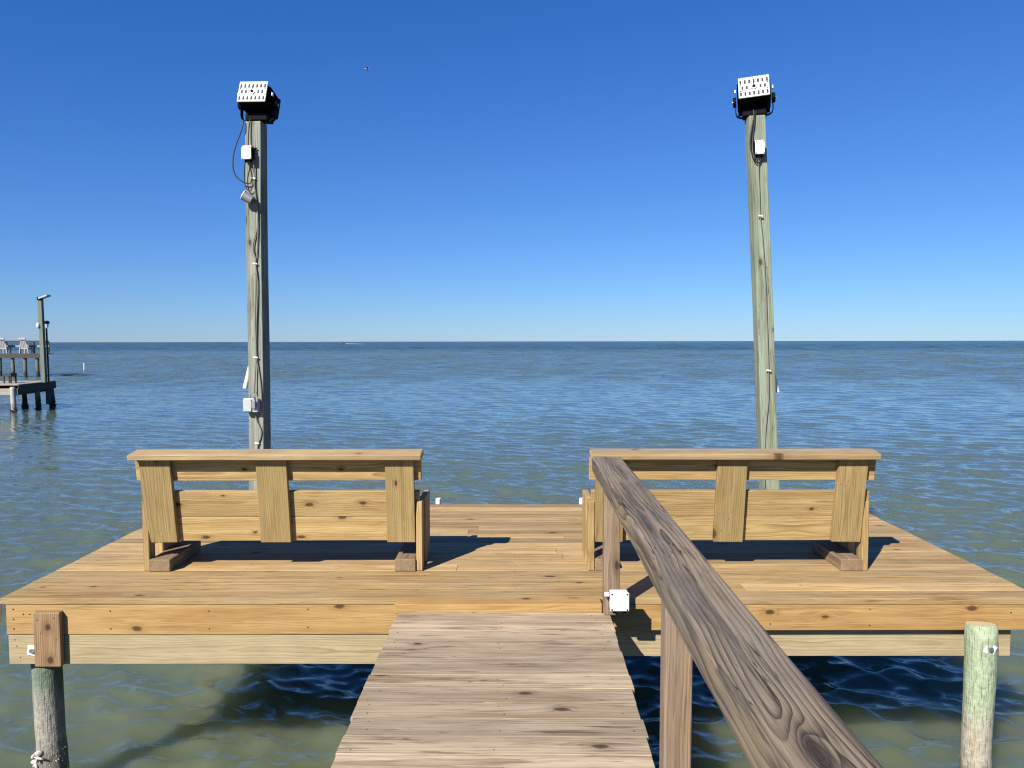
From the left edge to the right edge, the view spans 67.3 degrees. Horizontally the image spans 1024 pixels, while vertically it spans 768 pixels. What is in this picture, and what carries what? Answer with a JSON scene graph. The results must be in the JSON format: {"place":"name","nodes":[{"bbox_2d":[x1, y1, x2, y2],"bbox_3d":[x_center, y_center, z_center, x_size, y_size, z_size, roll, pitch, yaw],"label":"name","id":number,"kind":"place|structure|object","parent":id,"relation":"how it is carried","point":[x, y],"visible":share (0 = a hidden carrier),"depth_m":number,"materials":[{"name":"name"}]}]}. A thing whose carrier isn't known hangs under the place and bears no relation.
{"place":"outdoors","nodes":[
{"label":"outdoors","id":0,"kind":"place"},
{"bbox_2d":[3,373,16,382],"bbox_3d":[-21.170,-0.254,32.420,0.340,0.420,0.400,0,3,1],"label":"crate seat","id":1,"kind":"object","parent":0,"point":[9,375],"visible":1,"depth_m":32.26,"materials":[{"name":"wood"}]},
{"bbox_2d":[0,341,1023,767],"bbox_3d":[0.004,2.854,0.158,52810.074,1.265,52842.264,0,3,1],"label":"water","id":2,"kind":"structure","parent":0,"point":[938,425],"depth_m":20.63,"materials":[{"name":"blue liquid"}]},
{"bbox_2d":[0,341,53,376],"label":"raised pier","id":3,"kind":"structure","parent":2,"relation":"in","point":[24,356],"depth_m":62.09,"materials":[{"name":"wood"}]},
{"bbox_2d":[0,338,10,352],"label":"deck chair","id":4,"kind":"object","parent":3,"relation":"on","point":[3,347],"visible":0.88,"depth_m":62.15,"materials":[{"name":"white paint"}]},
{"bbox_2d":[18,338,32,352],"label":"deck chair","id":5,"kind":"object","parent":3,"relation":"on","point":[23,345],"visible":0.94,"depth_m":62.13,"materials":[{"name":"white paint"}]},
{"bbox_2d":[0,381,56,412],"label":"fishing pier","id":6,"kind":"structure","parent":2,"relation":"in","point":[13,389],"depth_m":32.85,"materials":[{"name":"grey wood"}]},
{"bbox_2d":[37,300,49,382],"bbox_3d":[-19.887,-1.836,32.638,0.291,3.552,0.205,0,3,1],"label":"light pole","id":7,"kind":"object","parent":6,"relation":"on","point":[43,351],"visible":1,"depth_m":32.58,"materials":[{"name":"grey wood"}]},
{"bbox_2d":[37,295,50,299],"bbox_3d":[-19.788,-3.662,32.462,0.488,0.216,0.300,0,3,1],"label":"flood light","id":8,"kind":"object","parent":7,"relation":"attached to","point":[42,297],"visible":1,"depth_m":32.39,"materials":[{"name":"grey metal"}]},
{"bbox_2d":[232,119,270,489],"bbox_3d":[-2.487,0.571,7.469,0.279,6.142,0.221,0,3,1],"label":"light pole","id":9,"kind":"object","parent":2,"relation":"in","point":[255,177],"visible":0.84,"depth_m":7.34,"materials":[{"name":"grey wood"}]},
{"bbox_2d":[243,368,247,388],"bbox_3d":[-2.561,-0.064,7.446,0.096,0.224,0.052,-2,4,-28],"label":"rod holder","id":10,"kind":"object","parent":9,"relation":"attached to","point":[245,385],"visible":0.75,"depth_m":7.42,"materials":[{"name":"white plastic"}]},
{"bbox_2d":[240,191,254,203],"bbox_3d":[-2.481,-1.749,7.219,0.127,0.127,0.120,-1,3,-11],"label":"pole lamp","id":11,"kind":"object","parent":9,"relation":"attached to","point":[247,197],"visible":1,"depth_m":7.17,"materials":[{"name":"grey metal"}]},
{"bbox_2d":[241,145,256,162],"bbox_3d":[-2.477,-2.158,7.215,0.146,0.154,0.077,0,3,9],"label":"junction box","id":12,"kind":"object","parent":9,"relation":"attached to","point":[247,152],"visible":1,"depth_m":7.18,"materials":[{"name":"white plastic"}]},
{"bbox_2d":[243,396,259,411],"bbox_3d":[-2.491,0.192,7.343,0.140,0.150,0.088,0,3,9],"label":"outlet box","id":13,"kind":"object","parent":9,"relation":"attached to","point":[251,404],"visible":1,"depth_m":7.32,"materials":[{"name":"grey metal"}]},
{"bbox_2d":[237,81,280,123],"bbox_3d":[-2.408,-2.667,7.317,0.395,0.350,0.341,2,3,7],"label":"flood light","id":14,"kind":"object","parent":9,"relation":"attached to","point":[259,101],"visible":0.97,"depth_m":7.22,"materials":[{"name":"black metal"}]},
{"bbox_2d":[331,612,654,767],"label":"walkway","id":15,"kind":"structure","parent":2,"relation":"in","point":[488,690],"depth_m":3.43,"materials":[{"name":"brown wood"}]},
{"bbox_2d":[592,457,882,767],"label":"handrail","id":16,"kind":"object","parent":15,"relation":"attached to","point":[777,710],"visible":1,"depth_m":1.89,"materials":[{"name":"wood"}]},
{"bbox_2d":[604,590,628,612],"bbox_3d":[0.600,1.251,4.414,0.136,0.128,0.076,0,3,1],"label":"junction box","id":17,"kind":"object","parent":16,"relation":"attached to","point":[618,600],"visible":1,"depth_m":4.38,"materials":[{"name":"white plastic"}]},
{"bbox_2d":[0,504,1023,767],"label":"dock platform","id":18,"kind":"structure","parent":2,"relation":"in","point":[336,600],"depth_m":4.72,"materials":[{"name":"brown wood"}]},
{"bbox_2d":[0,603,1,621],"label":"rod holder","id":19,"kind":"object","parent":18,"relation":"attached to","point":[0,612],"visible":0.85,"depth_m":4.73,"materials":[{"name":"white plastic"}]},
{"bbox_2d":[127,449,429,571],"bbox_3d":[-1.561,0.841,5.368,1.932,0.828,0.626,0,3,0],"label":"wooden bench","id":20,"kind":"object","parent":18,"relation":"on","point":[179,526],"visible":1,"depth_m":5.18,"materials":[{"name":"brown wood"}]},
{"bbox_2d":[436,498,440,503],"bbox_3d":[-0.708,1.243,7.403,0.052,0.290,0.057,0,3,1],"label":"rod holder","id":21,"kind":"object","parent":18,"relation":"attached to","point":[438,500],"visible":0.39,"depth_m":7.37,"materials":[{"name":"white plastic"}]},
{"bbox_2d":[582,448,881,570],"bbox_3d":[1.473,0.837,5.363,1.914,0.827,0.626,0,3,0],"label":"wooden bench","id":22,"kind":"object","parent":18,"relation":"on","point":[832,525],"visible":0.9,"depth_m":5.17,"materials":[{"name":"brown wood"}]},
{"bbox_2d":[745,110,778,488],"bbox_3d":[2.462,0.539,7.401,0.488,6.204,0.199,0,3,1],"label":"light pole","id":23,"kind":"object","parent":2,"relation":"in","point":[761,281],"visible":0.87,"depth_m":7.28,"materials":[{"name":"grey wood"}]},
{"bbox_2d":[732,74,775,120],"bbox_3d":[2.283,-2.692,7.256,0.395,0.350,0.341,-2,2,16],"label":"flood light","id":24,"kind":"object","parent":23,"relation":"attached to","point":[754,93],"visible":0.98,"depth_m":7.16,"materials":[{"name":"black metal"}]},
{"bbox_2d":[753,140,764,157],"bbox_3d":[2.300,-2.188,7.157,0.088,0.150,0.072,-3,3,1],"label":"junction box","id":25,"kind":"object","parent":23,"relation":"attached to","point":[759,147],"visible":1,"depth_m":7.12,"materials":[{"name":"white plastic"}]},
{"bbox_2d":[775,374,779,392],"bbox_3d":[2.526,-0.055,7.418,0.118,0.284,0.059,2,4,38],"label":"rod holder","id":26,"kind":"object","parent":23,"relation":"attached to","point":[777,388],"visible":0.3,"depth_m":7.39,"materials":[{"name":"white plastic"}]},
{"bbox_2d":[0,0,1023,341],"label":"sky","id":27,"kind":"structure","parent":0,"point":[496,170],"materials":[{"name":"blue"}]}
]}

